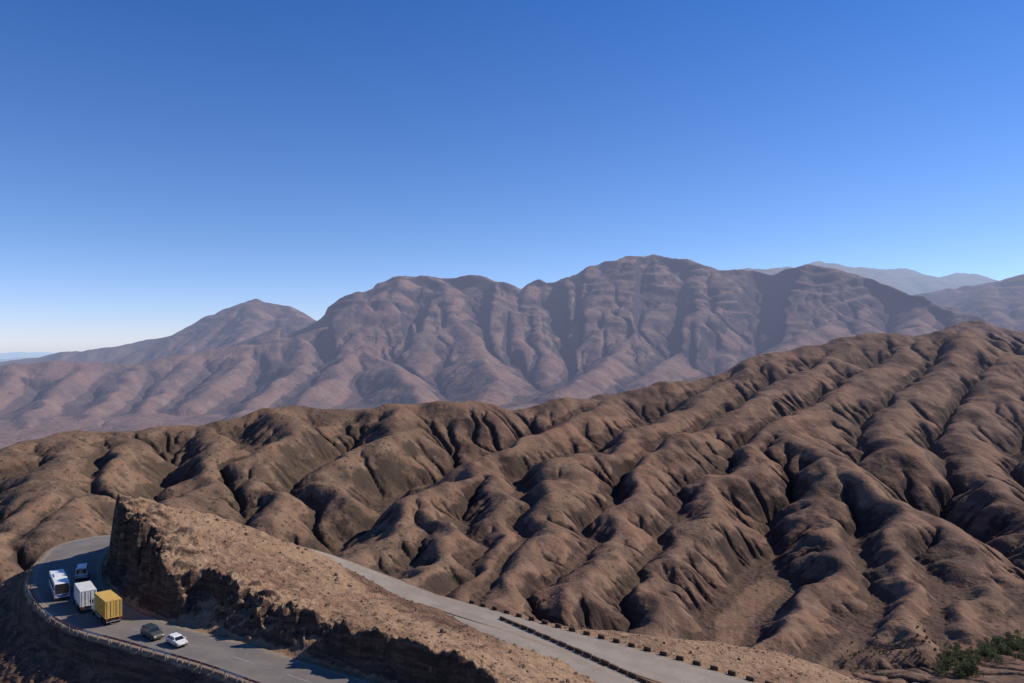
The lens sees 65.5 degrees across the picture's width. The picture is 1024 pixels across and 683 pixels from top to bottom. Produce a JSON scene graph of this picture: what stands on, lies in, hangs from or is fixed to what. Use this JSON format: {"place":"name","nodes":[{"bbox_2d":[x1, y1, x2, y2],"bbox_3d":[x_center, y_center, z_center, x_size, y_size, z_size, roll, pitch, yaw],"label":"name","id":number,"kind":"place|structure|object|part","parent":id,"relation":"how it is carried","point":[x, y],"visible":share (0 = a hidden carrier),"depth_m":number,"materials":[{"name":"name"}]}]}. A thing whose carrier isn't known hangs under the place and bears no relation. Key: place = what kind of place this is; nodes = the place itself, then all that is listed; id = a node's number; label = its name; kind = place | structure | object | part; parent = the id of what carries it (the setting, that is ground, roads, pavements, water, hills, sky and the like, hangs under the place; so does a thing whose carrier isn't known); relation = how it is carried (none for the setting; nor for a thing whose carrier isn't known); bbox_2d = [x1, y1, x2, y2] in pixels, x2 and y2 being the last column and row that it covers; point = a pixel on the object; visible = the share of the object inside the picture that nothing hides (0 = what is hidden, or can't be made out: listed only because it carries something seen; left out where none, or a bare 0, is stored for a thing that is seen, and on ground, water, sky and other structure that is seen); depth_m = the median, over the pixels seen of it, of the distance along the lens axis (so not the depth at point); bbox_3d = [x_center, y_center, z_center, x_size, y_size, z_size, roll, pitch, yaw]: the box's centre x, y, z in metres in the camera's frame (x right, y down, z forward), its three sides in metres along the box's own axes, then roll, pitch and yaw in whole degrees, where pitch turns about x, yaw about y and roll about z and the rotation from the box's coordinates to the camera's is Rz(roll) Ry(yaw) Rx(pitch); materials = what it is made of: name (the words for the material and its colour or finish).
{"place":"outdoors","nodes":[
{"label":"outdoors","id":0,"kind":"place"},
{"bbox_2d":[0,352,54,358],"bbox_3d":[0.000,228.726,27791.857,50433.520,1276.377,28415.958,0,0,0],"label":"distant plain","id":1,"kind":"structure","parent":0,"point":[18,354],"depth_m":21658.60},
{"bbox_2d":[31,535,373,682],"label":"mountain road","id":2,"kind":"structure","parent":0,"point":[256,663],"depth_m":98.19,"materials":[{"name":"grey asphalt"}]},
{"bbox_2d":[49,569,70,599],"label":"tour bus","id":3,"kind":"object","parent":2,"relation":"on","point":[59,585],"visible":1,"depth_m":111.12,"materials":[{"name":"white paint"}]},
{"bbox_2d":[75,563,89,579],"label":"minivan","id":4,"kind":"object","parent":2,"relation":"on","point":[82,571],"visible":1,"depth_m":119.83,"materials":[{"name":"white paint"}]},
{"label":"rear window","id":5,"kind":"part","parent":4,"relation":"part of","materials":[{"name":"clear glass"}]},
{"bbox_2d":[71,581,96,612],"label":"container truck","id":6,"kind":"object","parent":2,"relation":"on","point":[83,593],"visible":0.82,"depth_m":105.94,"materials":[{"name":"metal"}]},
{"bbox_2d":[90,590,121,624],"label":"container truck","id":7,"kind":"object","parent":2,"relation":"on","point":[106,604],"visible":1,"depth_m":101.67,"materials":[{"name":"yellow paint"}]},
{"bbox_2d":[140,623,164,640],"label":"suv","id":8,"kind":"object","parent":2,"relation":"on","point":[151,631],"visible":1,"depth_m":96.54,"materials":[{"name":"grey paint"}]},
{"bbox_2d":[166,632,187,647],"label":"hatchback car","id":9,"kind":"object","parent":2,"relation":"on","point":[176,639],"visible":1,"depth_m":94.15,"materials":[{"name":"white paint"}]},
{"bbox_2d":[0,493,863,682],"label":"ground","id":10,"kind":"structure","parent":0,"point":[377,653],"depth_m":103.92,"materials":[{"name":"brown soil"}]},
{"bbox_2d":[26,582,259,682],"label":"guardrail","id":11,"kind":"object","parent":10,"relation":"on","point":[87,635],"visible":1,"depth_m":92.76,"materials":[{"name":"grey metal"}]},
{"bbox_2d":[9,503,840,681],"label":"dry shrubs","id":12,"kind":"object","parent":10,"relation":"on","point":[218,611],"visible":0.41,"depth_m":108.55,"materials":[{"name":"brown plant"}]},
{"bbox_2d":[0,496,859,682],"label":"rocks","id":13,"kind":"object","parent":10,"relation":"on","point":[239,602],"visible":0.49,"depth_m":108.73,"materials":[{"name":"brown stone"}]},
{"bbox_2d":[499,616,653,682],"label":"parapet wall","id":14,"kind":"structure","parent":10,"relation":"on","point":[604,662],"depth_m":127.33,"materials":[{"name":"stone"}]},
{"bbox_2d":[469,600,772,682],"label":"roadside stone blocks","id":15,"kind":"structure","parent":10,"relation":"on","point":[664,653],"depth_m":131.03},
{"bbox_2d":[304,547,641,682],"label":"mountain road","id":16,"kind":"structure","parent":0,"point":[595,672],"depth_m":136.85,"materials":[{"name":"grey asphalt"}]},
{"bbox_2d":[0,329,1023,682],"bbox_3d":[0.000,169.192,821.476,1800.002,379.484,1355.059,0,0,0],"label":"hills","id":17,"kind":"structure","parent":0,"point":[826,505],"depth_m":691.18,"materials":[{"name":"brown stone"}]},
{"bbox_2d":[840,626,1023,677],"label":"riverside trees","id":18,"kind":"object","parent":17,"relation":"on","point":[966,667],"visible":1,"depth_m":416.23,"materials":[{"name":"green plant"}]},
{"bbox_2d":[0,254,1023,448],"bbox_3d":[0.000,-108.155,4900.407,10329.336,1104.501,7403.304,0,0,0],"label":"mountains","id":19,"kind":"structure","parent":0,"point":[623,324],"depth_m":4696.22,"materials":[{"name":"brown stone"}]},
{"bbox_2d":[0,261,1023,365],"bbox_3d":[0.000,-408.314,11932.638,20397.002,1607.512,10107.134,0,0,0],"label":"distant mountains","id":20,"kind":"structure","parent":0,"point":[936,290],"depth_m":11635.58,"materials":[{"name":"stone"}]},
{"bbox_2d":[0,0,1023,352],"label":"sky","id":21,"kind":"structure","parent":0,"point":[166,166],"materials":[{"name":"blue"}]},
{"bbox_2d":[428,595,754,682],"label":"side road","id":22,"kind":"structure","parent":0,"point":[654,667],"depth_m":129.28,"materials":[{"name":"grey asphalt"}]}
]}

